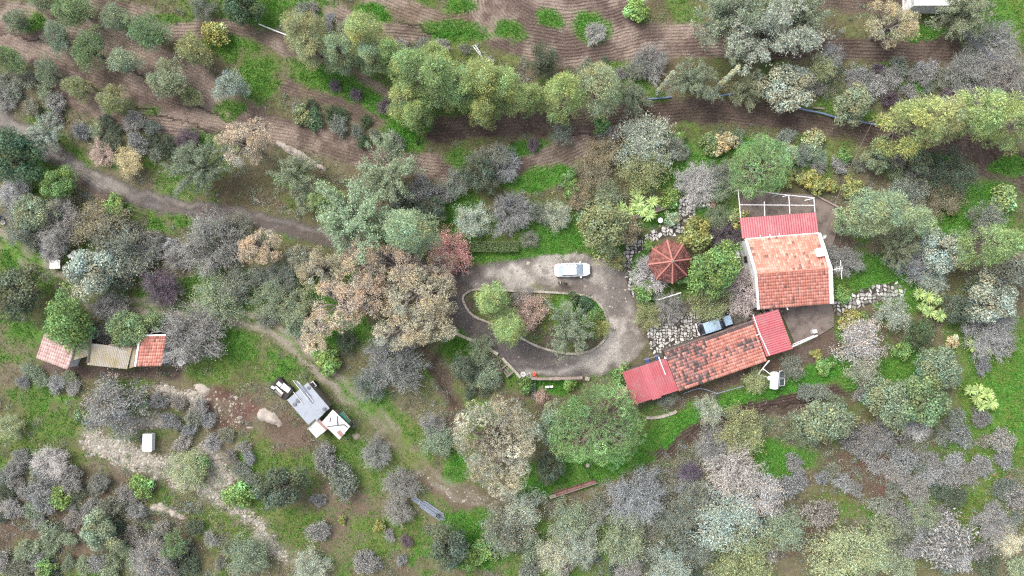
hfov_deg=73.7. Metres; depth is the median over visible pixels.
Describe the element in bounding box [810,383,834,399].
scrub bush
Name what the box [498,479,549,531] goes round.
twiggy shrub
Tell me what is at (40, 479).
scrub bush
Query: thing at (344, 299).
gum tree
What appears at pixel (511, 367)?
retaining wall
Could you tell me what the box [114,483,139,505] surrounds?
scrub bush
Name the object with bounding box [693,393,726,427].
twiggy shrub
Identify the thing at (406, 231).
pine tree
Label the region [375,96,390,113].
bare shrub
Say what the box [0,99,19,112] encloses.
scrub bush
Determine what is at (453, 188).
twiggy shrub
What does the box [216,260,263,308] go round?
twiggy shrub
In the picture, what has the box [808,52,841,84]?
twiggy shrub
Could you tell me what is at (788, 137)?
scrub bush
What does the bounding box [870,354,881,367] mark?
leafy bush
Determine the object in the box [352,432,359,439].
flat rock
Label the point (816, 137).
leafy bush
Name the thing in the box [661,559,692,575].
scrub bush
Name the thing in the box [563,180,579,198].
leafy bush
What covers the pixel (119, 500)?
scrub bush
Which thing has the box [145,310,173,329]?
evergreen tree
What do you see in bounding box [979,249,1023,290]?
evergreen tree
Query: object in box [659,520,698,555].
scrub bush
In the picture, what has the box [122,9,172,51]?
olive tree
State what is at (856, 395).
scrub bush
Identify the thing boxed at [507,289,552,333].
twiggy shrub
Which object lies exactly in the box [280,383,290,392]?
board
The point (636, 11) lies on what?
leafy bush
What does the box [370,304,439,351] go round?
gum tree
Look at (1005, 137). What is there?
pine tree
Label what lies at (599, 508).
twiggy shrub
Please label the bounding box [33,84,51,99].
scrub bush
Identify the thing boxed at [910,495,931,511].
scrub bush
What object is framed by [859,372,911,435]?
evergreen tree
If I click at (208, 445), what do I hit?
scrub bush
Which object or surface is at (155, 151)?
scrub bush
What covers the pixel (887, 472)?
scrub bush
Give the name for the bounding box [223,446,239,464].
scrub bush
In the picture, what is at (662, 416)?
dry stone edge
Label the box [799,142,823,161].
scrub bush
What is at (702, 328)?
off road car
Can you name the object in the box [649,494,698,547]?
twiggy shrub
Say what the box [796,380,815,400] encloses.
scrub bush
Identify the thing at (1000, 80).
scrub bush
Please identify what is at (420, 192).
twiggy shrub
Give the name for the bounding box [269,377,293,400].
junk cart
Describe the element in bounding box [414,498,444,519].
metal strip
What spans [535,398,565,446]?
evergreen tree
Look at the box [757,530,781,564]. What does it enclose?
scrub bush
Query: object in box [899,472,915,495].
scrub bush
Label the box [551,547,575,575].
scrub bush
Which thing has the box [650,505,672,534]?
scrub bush
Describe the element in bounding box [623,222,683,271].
stone path
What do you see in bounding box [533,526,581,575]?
twiggy shrub
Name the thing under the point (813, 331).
patio rail
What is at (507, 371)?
wooden steps
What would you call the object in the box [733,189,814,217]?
pergola frame
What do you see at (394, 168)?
feathery tree
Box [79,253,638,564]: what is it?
loose stones
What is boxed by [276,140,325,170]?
rock ledge
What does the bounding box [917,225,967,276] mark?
evergreen tree
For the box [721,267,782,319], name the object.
bare shrub
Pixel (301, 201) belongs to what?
evergreen tree
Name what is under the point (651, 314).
twiggy shrub
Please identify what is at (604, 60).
scrub bush
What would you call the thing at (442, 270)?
gum tree
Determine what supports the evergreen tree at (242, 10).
on the ground at (620, 44)
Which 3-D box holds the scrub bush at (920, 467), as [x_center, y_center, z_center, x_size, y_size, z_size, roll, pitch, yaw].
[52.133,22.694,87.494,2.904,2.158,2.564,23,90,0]
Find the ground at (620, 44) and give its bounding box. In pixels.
[0,0,1023,575]
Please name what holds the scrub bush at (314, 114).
on the ground at (620, 44)
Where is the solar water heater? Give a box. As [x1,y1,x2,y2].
[760,360,784,389]
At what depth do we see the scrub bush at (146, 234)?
87.48 m
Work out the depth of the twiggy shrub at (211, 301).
86.14 m
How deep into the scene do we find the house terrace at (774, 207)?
88.08 m
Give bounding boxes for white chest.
[142,433,154,451]
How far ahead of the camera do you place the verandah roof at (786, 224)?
85.49 m
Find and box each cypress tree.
[656,71,674,96]
[715,65,740,91]
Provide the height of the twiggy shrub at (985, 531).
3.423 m
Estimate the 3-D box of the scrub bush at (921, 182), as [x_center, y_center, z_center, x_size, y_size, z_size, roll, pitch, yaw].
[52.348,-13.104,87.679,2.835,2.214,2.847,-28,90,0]
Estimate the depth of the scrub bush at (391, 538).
87.82 m
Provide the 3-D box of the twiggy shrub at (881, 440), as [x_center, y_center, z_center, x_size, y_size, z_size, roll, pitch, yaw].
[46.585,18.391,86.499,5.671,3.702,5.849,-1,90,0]
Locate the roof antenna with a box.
[835,260,842,276]
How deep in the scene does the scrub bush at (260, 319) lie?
87.40 m
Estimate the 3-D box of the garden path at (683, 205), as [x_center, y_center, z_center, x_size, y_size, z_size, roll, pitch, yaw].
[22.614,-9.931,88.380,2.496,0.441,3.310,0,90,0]
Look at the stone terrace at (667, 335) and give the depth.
88.23 m
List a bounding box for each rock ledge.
[145,502,185,519]
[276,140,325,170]
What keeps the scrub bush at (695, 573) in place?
on the ground at (620, 44)
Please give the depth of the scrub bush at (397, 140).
87.43 m
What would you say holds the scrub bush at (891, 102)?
on the ground at (620, 44)
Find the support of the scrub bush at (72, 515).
on the ground at (620, 44)
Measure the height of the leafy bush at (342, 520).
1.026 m
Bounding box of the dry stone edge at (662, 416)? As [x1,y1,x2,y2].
[645,410,676,418]
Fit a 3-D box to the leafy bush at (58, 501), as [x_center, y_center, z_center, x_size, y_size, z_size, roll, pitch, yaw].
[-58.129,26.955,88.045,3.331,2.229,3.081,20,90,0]
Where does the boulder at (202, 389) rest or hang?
on the ground at (620, 44)
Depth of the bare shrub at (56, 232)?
85.89 m
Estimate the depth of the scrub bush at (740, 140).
87.69 m
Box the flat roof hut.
[902,0,959,13]
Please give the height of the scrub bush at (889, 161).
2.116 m
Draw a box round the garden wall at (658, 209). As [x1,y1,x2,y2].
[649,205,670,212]
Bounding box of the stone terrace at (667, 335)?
[647,314,701,353]
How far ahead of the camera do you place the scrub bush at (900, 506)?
87.54 m
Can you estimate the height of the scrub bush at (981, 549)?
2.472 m
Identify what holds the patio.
on the ground at (620, 44)
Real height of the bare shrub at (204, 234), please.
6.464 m
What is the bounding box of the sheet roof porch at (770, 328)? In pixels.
[745,309,792,356]
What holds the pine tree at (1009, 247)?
on the ground at (620, 44)
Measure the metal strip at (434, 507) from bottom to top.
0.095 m
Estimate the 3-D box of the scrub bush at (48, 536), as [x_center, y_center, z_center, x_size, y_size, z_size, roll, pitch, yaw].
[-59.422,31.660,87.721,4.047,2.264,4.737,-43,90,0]
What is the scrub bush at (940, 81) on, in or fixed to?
on the ground at (620, 44)
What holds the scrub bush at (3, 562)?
on the ground at (620, 44)
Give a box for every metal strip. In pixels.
[411,497,442,520]
[412,499,435,516]
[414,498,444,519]
[419,506,439,520]
[424,501,443,514]
[424,503,444,517]
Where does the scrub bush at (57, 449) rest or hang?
on the ground at (620, 44)
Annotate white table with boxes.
[49,259,60,268]
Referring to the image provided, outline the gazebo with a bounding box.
[645,240,691,283]
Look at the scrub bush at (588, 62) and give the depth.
87.68 m
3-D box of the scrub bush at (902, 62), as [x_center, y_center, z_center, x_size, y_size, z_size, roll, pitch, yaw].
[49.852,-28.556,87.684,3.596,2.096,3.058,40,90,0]
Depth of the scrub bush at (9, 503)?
87.63 m
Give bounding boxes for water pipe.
[647,96,671,99]
[794,106,876,125]
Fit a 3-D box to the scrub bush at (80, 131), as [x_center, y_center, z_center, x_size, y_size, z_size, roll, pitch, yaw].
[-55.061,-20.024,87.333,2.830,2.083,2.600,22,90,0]
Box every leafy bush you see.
[24,158,48,185]
[34,556,58,575]
[47,485,73,510]
[72,408,95,426]
[101,191,123,219]
[128,473,155,498]
[135,393,148,409]
[189,454,211,477]
[200,21,230,46]
[220,481,255,508]
[291,103,315,126]
[303,340,317,356]
[310,347,341,376]
[337,515,346,525]
[372,519,385,531]
[461,550,477,571]
[468,538,498,566]
[516,376,533,394]
[560,169,579,190]
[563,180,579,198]
[563,379,576,391]
[564,395,583,418]
[568,291,579,305]
[577,294,595,315]
[581,316,597,332]
[587,305,604,324]
[593,115,611,135]
[610,360,628,384]
[622,0,650,22]
[630,280,653,302]
[641,238,652,250]
[658,187,679,209]
[664,211,680,227]
[676,131,686,142]
[676,215,713,254]
[698,131,721,156]
[700,218,710,228]
[712,131,739,156]
[727,208,749,231]
[777,168,795,188]
[794,169,824,195]
[801,128,825,150]
[809,349,822,361]
[815,358,835,376]
[822,177,838,193]
[833,284,851,305]
[835,147,851,164]
[837,308,861,331]
[839,174,863,198]
[856,310,869,322]
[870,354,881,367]
[889,340,914,361]
[945,334,959,348]
[990,183,1017,211]
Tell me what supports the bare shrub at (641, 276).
on the ground at (620, 44)
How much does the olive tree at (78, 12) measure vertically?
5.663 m
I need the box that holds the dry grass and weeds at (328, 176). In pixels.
[0,0,1023,575]
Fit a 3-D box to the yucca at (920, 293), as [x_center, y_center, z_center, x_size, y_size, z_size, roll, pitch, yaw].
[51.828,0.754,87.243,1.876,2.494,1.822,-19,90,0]
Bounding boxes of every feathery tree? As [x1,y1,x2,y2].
[24,111,64,160]
[160,136,233,198]
[266,151,319,197]
[302,178,346,224]
[312,173,393,265]
[355,128,425,204]
[547,298,595,364]
[615,76,654,115]
[665,56,724,101]
[690,0,766,66]
[724,0,835,76]
[729,68,762,113]
[776,0,834,42]
[880,224,921,269]
[925,0,997,40]
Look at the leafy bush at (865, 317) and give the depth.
87.38 m
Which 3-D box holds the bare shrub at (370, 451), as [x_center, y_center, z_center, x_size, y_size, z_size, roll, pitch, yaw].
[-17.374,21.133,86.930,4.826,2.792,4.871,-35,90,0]
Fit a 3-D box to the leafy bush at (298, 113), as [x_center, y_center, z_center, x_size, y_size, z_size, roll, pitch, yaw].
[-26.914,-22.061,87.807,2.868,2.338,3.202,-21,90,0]
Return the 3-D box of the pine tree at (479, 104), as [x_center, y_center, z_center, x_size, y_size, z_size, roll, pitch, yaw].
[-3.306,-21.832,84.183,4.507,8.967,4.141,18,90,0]
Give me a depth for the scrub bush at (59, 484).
87.95 m
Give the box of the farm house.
[739,233,833,309]
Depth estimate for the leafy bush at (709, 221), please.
87.52 m
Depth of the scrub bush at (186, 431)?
87.71 m
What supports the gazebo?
on the ground at (620, 44)
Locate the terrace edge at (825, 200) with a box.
[814,195,838,207]
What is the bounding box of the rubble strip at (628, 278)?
[624,272,634,298]
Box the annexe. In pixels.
[661,320,766,390]
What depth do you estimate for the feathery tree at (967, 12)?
84.33 m
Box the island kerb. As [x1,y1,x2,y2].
[462,288,607,354]
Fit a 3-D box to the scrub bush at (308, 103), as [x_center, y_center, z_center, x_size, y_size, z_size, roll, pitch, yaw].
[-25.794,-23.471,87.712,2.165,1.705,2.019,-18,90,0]
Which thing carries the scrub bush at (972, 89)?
on the ground at (620, 44)
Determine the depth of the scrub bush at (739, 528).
87.51 m
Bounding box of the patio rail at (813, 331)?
[792,328,817,347]
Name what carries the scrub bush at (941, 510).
on the ground at (620, 44)
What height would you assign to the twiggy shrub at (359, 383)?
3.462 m
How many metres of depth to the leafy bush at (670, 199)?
87.00 m
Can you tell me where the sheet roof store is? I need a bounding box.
[622,357,677,403]
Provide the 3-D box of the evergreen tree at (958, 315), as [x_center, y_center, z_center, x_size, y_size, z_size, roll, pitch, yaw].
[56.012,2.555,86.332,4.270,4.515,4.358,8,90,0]
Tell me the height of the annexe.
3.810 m
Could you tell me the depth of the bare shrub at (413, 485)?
86.95 m
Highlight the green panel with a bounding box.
[339,411,351,422]
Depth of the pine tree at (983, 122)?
79.79 m
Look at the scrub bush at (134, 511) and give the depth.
87.78 m
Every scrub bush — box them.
[0,73,9,89]
[0,86,9,101]
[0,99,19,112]
[0,467,17,484]
[0,482,17,501]
[0,496,26,519]
[0,512,8,522]
[0,547,11,573]
[1,457,24,481]
[1,554,34,575]
[3,77,23,103]
[6,476,26,493]
[9,446,30,469]
[10,537,41,563]
[12,66,40,89]
[14,374,30,387]
[16,481,39,503]
[18,361,42,380]
[22,98,40,116]
[22,501,40,520]
[23,551,52,575]
[26,483,63,515]
[27,452,44,476]
[28,469,43,488]
[30,511,45,529]
[32,371,49,388]
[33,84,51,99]
[33,473,60,492]
[34,518,65,550]
[39,542,59,558]
[41,89,68,113]
[43,107,63,128]
[43,447,66,473]
[43,469,60,485]
[46,373,68,395]
[48,569,61,575]
[55,481,72,492]
[56,520,70,537]
[58,531,78,547]
[60,369,78,383]
[60,465,83,495]
[61,508,84,529]
[61,555,76,571]
[62,495,75,511]
[65,378,84,396]
[69,119,90,141]
[71,483,88,501]
[74,554,93,575]
[76,523,90,546]
[80,496,98,520]
[86,475,108,497]
[87,553,106,574]
[89,121,103,139]
[89,471,110,493]
[91,494,127,517]
[97,112,115,127]
[98,551,120,570]
[99,133,123,154]
[99,565,118,575]
[106,122,125,135]
[110,518,126,534]
[113,539,132,558]
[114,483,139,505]
[115,493,131,506]
[121,110,144,131]
[121,219,143,236]
[123,523,144,547]
[125,130,147,155]
[125,500,146,521]
[125,557,137,571]
[132,227,152,249]
[133,534,158,558]
[138,118,162,135]
[142,132,161,148]
[146,389,170,408]
[148,144,162,163]
[148,230,167,244]
[148,530,162,542]
[153,519,171,539]
[154,131,176,162]
[155,559,181,575]
[158,411,183,431]
[161,237,180,255]
[168,394,187,410]
[171,147,189,168]
[171,435,194,452]
[176,552,199,575]
[177,136,200,153]
[179,422,198,437]
[180,538,193,553]
[182,408,200,425]
[184,516,205,538]
[188,396,208,418]
[199,412,216,428]
[201,529,222,546]
[202,430,223,451]
[213,557,227,571]
[217,426,236,443]
[217,537,240,556]
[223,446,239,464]
[230,461,250,480]
[234,440,252,453]
[241,469,256,484]
[242,448,256,465]
[244,264,272,286]
[255,309,278,328]
[264,270,284,286]
[272,284,289,302]
[283,312,308,338]
[291,101,305,123]
[294,0,310,14]
[302,519,332,543]
[303,97,318,111]
[306,105,323,134]
[307,0,319,11]
[310,491,326,507]
[312,440,336,478]
[322,103,339,122]
[323,20,333,33]
[324,12,335,22]
[325,456,359,503]
[328,113,347,137]
[336,18,356,33]
[336,106,351,120]
[349,123,364,138]
[351,548,384,575]
[356,133,372,149]
[358,113,373,130]
[368,128,381,140]
[382,128,408,156]
[383,526,394,541]
[386,186,407,208]
[391,35,407,51]
[396,554,406,566]
[400,533,414,546]
[404,193,423,214]
[414,36,430,51]
[424,191,440,206]
[434,38,450,50]
[434,184,458,204]
[447,358,463,372]
[458,42,471,53]
[464,383,477,400]
[465,373,480,387]
[479,386,490,398]
[481,356,503,376]
[484,370,503,389]
[504,529,522,548]
[518,534,546,565]
[518,554,542,575]
[546,520,567,537]
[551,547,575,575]
[577,57,593,71]
[577,523,601,546]
[577,542,598,572]
[600,55,607,64]
[602,531,622,558]
[605,561,624,575]
[615,66,627,79]
[621,522,643,543]
[643,547,672,573]
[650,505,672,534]
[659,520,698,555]
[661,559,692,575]
[674,472,698,496]
[675,148,691,161]
[687,560,701,575]
[691,506,711,525]
[696,514,714,538]
[705,488,720,509]
[731,128,746,145]
[732,518,749,534]
[753,473,776,499]
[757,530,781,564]
[764,501,788,527]
[775,127,797,144]
[775,473,800,500]
[785,452,805,473]
[789,469,809,493]
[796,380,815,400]
[798,495,840,535]
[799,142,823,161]
[806,79,827,96]
[808,65,825,80]
[808,156,826,174]
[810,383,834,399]
[813,470,829,485]
[822,462,842,480]
[823,394,847,408]
[831,156,849,174]
[831,472,854,495]
[838,427,873,458]
[844,69,858,81]
[845,76,862,100]
[847,479,863,497]
[849,157,867,172]
[852,388,864,401]
[853,65,878,92]
[857,376,877,398]
[857,445,877,464]
[862,90,877,105]
[866,456,885,475]
[866,494,895,518]
[869,62,887,74]
[869,510,904,542]
[870,72,889,97]
[870,426,892,454]
[871,149,895,170]
[880,88,901,107]
[881,545,902,569]
[882,481,902,500]
[883,64,903,89]
[883,456,903,482]
[884,534,907,555]
[885,497,907,518]
[886,163,907,180]
[886,445,919,474]
[887,55,912,76]
[888,555,918,575]
[889,506,910,527]
[890,152,906,169]
[890,508,917,536]
[892,180,909,190]
[897,80,918,101]
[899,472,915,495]
[901,540,925,560]
[903,165,919,177]
[904,473,930,501]
[906,68,921,82]
[906,507,927,526]
[908,455,927,475]
[910,176,933,194]
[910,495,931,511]
[912,463,946,489]
[912,508,978,570]
[912,522,932,545]
[913,450,944,469]
[915,59,926,74]
[917,164,935,179]
[918,71,931,85]
[922,82,936,96]
[923,59,940,80]
[927,502,951,522]
[929,480,952,500]
[931,464,966,488]
[933,67,949,90]
[933,425,951,445]
[934,560,958,575]
[936,485,969,510]
[940,87,955,100]
[943,450,965,471]
[945,407,967,431]
[945,423,975,452]
[949,65,977,88]
[949,545,974,573]
[958,462,982,487]
[961,78,983,97]
[961,325,979,348]
[964,273,982,292]
[967,406,992,429]
[968,451,995,481]
[968,541,994,562]
[970,87,986,106]
[973,78,990,90]
[974,433,994,449]
[974,550,1002,575]
[975,355,991,378]
[986,424,1018,454]
[987,499,1005,521]
[987,540,1005,555]
[990,473,1018,501]
[990,513,1016,542]
[991,70,1010,91]
[991,451,1013,472]
[997,336,1018,357]
[1002,484,1023,513]
[1005,555,1023,575]
[1007,84,1023,103]
[1009,509,1023,528]
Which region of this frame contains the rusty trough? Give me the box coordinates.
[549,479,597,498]
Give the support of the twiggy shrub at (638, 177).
on the ground at (620, 44)
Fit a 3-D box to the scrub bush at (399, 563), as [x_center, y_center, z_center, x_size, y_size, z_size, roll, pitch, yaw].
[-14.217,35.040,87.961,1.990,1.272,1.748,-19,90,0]
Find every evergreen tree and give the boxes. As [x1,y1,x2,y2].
[0,124,45,184]
[0,261,52,323]
[9,193,61,234]
[38,163,78,199]
[42,279,98,358]
[62,248,125,305]
[79,506,123,551]
[103,309,161,350]
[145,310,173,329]
[221,0,267,26]
[249,465,310,510]
[283,243,323,278]
[295,182,319,214]
[414,193,445,225]
[427,521,469,572]
[452,349,477,382]
[456,153,499,194]
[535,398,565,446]
[535,448,565,486]
[574,194,632,264]
[597,213,645,245]
[601,244,625,270]
[675,267,692,284]
[685,239,743,300]
[752,62,817,113]
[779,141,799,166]
[790,398,861,444]
[832,82,873,128]
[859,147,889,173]
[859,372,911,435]
[887,366,951,426]
[901,316,933,348]
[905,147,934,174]
[913,344,963,388]
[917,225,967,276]
[937,290,973,326]
[963,267,1018,324]
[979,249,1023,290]
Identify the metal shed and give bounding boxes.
[287,383,331,429]
[309,418,327,437]
[322,409,351,438]
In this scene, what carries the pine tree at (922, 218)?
on the ground at (620, 44)
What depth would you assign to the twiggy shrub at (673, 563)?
85.91 m
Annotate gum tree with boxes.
[212,116,273,167]
[237,227,282,264]
[296,245,343,293]
[298,308,340,352]
[312,278,378,333]
[333,232,383,291]
[351,262,393,319]
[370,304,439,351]
[374,243,429,286]
[385,264,457,321]
[406,297,457,342]
[424,251,456,289]
[863,0,921,49]
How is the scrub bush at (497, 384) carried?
on the ground at (620, 44)
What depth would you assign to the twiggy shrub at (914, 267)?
86.38 m
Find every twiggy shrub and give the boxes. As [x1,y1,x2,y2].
[0,413,27,442]
[1,213,41,255]
[64,194,140,252]
[77,367,160,447]
[86,212,161,297]
[111,143,143,181]
[126,530,182,575]
[159,447,209,497]
[188,0,219,23]
[189,269,247,329]
[215,207,254,248]
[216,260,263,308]
[223,528,275,575]
[246,277,292,321]
[261,253,299,300]
[269,280,317,325]
[290,542,335,575]
[332,326,358,357]
[347,367,386,402]
[403,169,445,212]
[418,410,447,440]
[418,420,455,460]
[425,223,475,275]
[439,165,470,197]
[452,200,493,242]
[461,352,502,390]
[465,333,494,365]
[466,141,513,175]
[478,498,541,563]
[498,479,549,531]
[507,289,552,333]
[512,286,535,304]
[519,230,538,248]
[524,200,552,225]
[533,387,549,404]
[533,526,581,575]
[540,197,572,232]
[546,495,595,550]
[547,120,574,145]
[556,510,601,570]
[565,181,591,211]
[574,151,615,191]
[581,132,625,171]
[583,486,614,528]
[591,175,629,206]
[592,510,647,570]
[593,314,611,339]
[596,125,620,149]
[606,107,680,178]
[613,140,674,197]
[613,382,644,408]
[624,52,651,79]
[634,299,664,333]
[640,534,693,575]
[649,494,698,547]
[655,133,688,167]
[655,392,678,409]
[672,475,711,519]
[677,528,719,568]
[682,279,738,327]
[689,485,774,561]
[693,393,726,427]
[701,200,732,232]
[703,176,733,205]
[703,518,783,575]
[705,159,733,189]
[709,400,768,460]
[728,464,789,525]
[729,170,749,192]
[739,364,769,395]
[760,502,811,553]
[774,351,806,383]
[782,405,820,449]
[790,143,812,169]
[800,521,884,575]
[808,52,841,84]
[812,41,846,69]
[812,148,828,166]
[826,242,844,266]
[828,314,892,368]
[843,353,882,386]
[850,528,901,575]
[858,414,902,455]
[872,290,911,333]
[878,172,930,220]
[887,242,934,288]
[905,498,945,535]
[912,267,949,299]
[921,143,985,200]
[924,180,969,221]
[963,195,1010,239]
[968,500,1008,546]
[983,306,1019,335]
[989,523,1023,560]
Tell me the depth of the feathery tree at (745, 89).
85.27 m
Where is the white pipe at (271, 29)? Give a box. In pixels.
[258,24,285,34]
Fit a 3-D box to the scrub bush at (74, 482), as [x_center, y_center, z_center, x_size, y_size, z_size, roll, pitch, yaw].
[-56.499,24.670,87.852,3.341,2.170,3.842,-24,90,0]
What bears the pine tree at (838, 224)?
on the ground at (620, 44)
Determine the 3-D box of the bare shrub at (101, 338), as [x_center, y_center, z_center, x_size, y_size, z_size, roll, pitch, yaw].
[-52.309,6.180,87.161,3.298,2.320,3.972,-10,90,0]
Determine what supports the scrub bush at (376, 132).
on the ground at (620, 44)
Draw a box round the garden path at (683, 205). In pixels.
[678,198,695,223]
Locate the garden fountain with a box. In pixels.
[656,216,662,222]
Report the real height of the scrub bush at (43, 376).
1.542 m
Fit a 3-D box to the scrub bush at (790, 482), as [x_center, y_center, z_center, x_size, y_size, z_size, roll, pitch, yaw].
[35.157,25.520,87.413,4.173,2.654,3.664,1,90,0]
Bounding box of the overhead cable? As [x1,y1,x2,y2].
[822,120,873,237]
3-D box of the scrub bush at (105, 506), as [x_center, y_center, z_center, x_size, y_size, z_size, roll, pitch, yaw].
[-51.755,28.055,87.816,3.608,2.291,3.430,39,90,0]
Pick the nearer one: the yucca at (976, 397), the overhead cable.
the overhead cable
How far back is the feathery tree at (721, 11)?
81.75 m
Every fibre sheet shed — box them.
[71,338,100,362]
[87,343,136,368]
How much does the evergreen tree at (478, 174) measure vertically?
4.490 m
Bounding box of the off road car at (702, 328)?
[695,314,732,335]
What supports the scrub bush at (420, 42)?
on the ground at (620, 44)
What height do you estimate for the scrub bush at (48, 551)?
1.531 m
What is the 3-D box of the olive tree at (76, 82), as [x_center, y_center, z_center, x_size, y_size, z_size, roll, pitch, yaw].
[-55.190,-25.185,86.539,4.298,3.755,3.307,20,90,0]
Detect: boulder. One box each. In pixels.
[158,386,170,392]
[193,384,209,395]
[257,408,281,426]
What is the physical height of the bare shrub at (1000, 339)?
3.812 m
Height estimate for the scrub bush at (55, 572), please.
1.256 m
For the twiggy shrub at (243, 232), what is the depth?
86.79 m
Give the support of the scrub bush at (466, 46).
on the ground at (620, 44)
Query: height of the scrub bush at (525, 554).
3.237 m
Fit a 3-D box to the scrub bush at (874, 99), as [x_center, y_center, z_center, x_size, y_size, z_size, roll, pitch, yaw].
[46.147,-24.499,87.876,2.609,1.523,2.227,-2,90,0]
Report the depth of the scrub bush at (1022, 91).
87.84 m
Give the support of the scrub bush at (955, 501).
on the ground at (620, 44)
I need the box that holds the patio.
[774,304,833,344]
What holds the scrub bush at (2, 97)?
on the ground at (620, 44)
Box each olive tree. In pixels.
[0,44,27,74]
[1,8,29,35]
[26,0,56,12]
[34,53,61,87]
[40,18,70,59]
[49,0,100,31]
[59,75,90,104]
[69,24,106,72]
[94,83,129,111]
[98,0,136,31]
[106,46,145,74]
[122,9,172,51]
[144,55,192,101]
[158,527,190,560]
[173,29,213,67]
[177,85,204,106]
[212,67,251,101]
[525,39,560,79]
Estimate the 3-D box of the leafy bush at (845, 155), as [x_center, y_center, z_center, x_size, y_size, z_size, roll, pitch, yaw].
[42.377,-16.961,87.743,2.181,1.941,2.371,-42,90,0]
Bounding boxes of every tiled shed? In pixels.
[36,333,80,369]
[134,334,172,366]
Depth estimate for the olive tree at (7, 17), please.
85.97 m
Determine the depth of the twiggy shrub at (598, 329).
87.36 m
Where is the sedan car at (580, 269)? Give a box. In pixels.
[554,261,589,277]
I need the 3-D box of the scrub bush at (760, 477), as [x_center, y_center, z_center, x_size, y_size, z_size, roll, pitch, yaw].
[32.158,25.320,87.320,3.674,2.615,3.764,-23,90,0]
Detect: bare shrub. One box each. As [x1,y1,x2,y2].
[0,171,33,214]
[1,193,29,224]
[27,443,76,481]
[29,196,85,257]
[38,235,69,265]
[85,288,131,328]
[89,136,113,166]
[90,323,112,344]
[136,237,163,267]
[139,263,186,311]
[149,292,236,370]
[162,243,192,271]
[170,126,201,150]
[173,204,251,284]
[327,79,341,93]
[349,87,362,101]
[357,330,432,398]
[359,431,392,472]
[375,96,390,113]
[380,465,424,505]
[382,494,415,527]
[484,145,520,186]
[488,190,537,237]
[527,137,540,152]
[584,21,607,47]
[601,460,668,532]
[609,551,645,575]
[628,254,668,294]
[630,39,669,87]
[653,289,685,327]
[671,160,719,214]
[676,461,704,485]
[691,423,735,466]
[700,436,766,498]
[706,214,741,251]
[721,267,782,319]
[829,243,868,278]
[897,402,939,444]
[942,42,992,94]
[959,17,1023,71]
[959,306,1020,365]
[973,51,1023,100]
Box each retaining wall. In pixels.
[452,329,498,354]
[502,357,520,378]
[531,376,582,379]
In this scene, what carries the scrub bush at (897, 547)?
on the ground at (620, 44)
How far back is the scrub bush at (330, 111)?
87.71 m
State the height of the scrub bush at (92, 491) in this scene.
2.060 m
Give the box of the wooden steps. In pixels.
[500,363,513,377]
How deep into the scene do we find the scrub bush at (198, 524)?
88.00 m
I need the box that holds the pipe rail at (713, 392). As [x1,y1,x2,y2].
[683,385,743,397]
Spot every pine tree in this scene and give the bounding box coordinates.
[279,8,328,52]
[292,28,338,74]
[323,31,359,76]
[341,7,391,59]
[354,38,391,75]
[376,34,407,76]
[376,207,444,256]
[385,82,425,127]
[386,46,434,91]
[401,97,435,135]
[416,39,450,74]
[416,49,462,112]
[438,63,484,114]
[459,55,504,117]
[468,93,502,130]
[473,279,510,318]
[481,63,521,116]
[488,306,527,349]
[500,82,538,118]
[520,82,545,112]
[536,70,589,126]
[575,60,621,122]
[831,213,862,235]
[833,187,912,238]
[868,92,958,160]
[884,204,936,242]
[903,93,970,147]
[934,87,1023,142]
[943,221,1023,271]
[974,100,1023,157]
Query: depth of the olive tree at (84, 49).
84.91 m
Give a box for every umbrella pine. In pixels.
[449,394,543,496]
[547,376,646,470]
[727,132,795,199]
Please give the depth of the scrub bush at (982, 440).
87.42 m
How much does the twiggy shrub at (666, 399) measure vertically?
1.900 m
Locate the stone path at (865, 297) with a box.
[832,281,905,316]
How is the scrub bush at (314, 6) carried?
on the ground at (620, 44)
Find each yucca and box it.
[614,201,627,211]
[623,205,634,216]
[629,194,646,209]
[630,186,643,196]
[634,203,649,218]
[643,208,656,221]
[646,195,659,208]
[912,288,927,300]
[916,302,927,313]
[923,289,933,303]
[923,305,937,319]
[930,293,944,306]
[934,307,947,321]
[963,385,976,395]
[966,338,977,351]
[969,392,985,404]
[973,383,982,391]
[975,399,986,411]
[978,386,995,399]
[982,397,999,409]
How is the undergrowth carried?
on the ground at (620, 44)
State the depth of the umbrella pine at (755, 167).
84.09 m
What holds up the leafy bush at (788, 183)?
on the ground at (620, 44)
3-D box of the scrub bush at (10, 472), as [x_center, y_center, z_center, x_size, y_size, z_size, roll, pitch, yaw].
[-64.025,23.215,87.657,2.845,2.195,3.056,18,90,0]
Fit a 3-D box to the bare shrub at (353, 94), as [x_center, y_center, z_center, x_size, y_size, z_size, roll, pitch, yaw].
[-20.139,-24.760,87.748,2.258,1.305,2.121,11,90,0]
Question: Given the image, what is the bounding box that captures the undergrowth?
[0,0,1023,575]
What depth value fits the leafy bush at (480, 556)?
87.16 m
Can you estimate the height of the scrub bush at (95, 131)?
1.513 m
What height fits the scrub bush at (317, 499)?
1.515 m
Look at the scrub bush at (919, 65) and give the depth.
87.91 m
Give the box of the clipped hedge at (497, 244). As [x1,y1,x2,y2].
[465,240,518,252]
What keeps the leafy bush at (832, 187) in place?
on the ground at (620, 44)
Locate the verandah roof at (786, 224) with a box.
[736,212,817,237]
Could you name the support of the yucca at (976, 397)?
on the ground at (620, 44)
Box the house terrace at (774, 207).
[739,191,837,250]

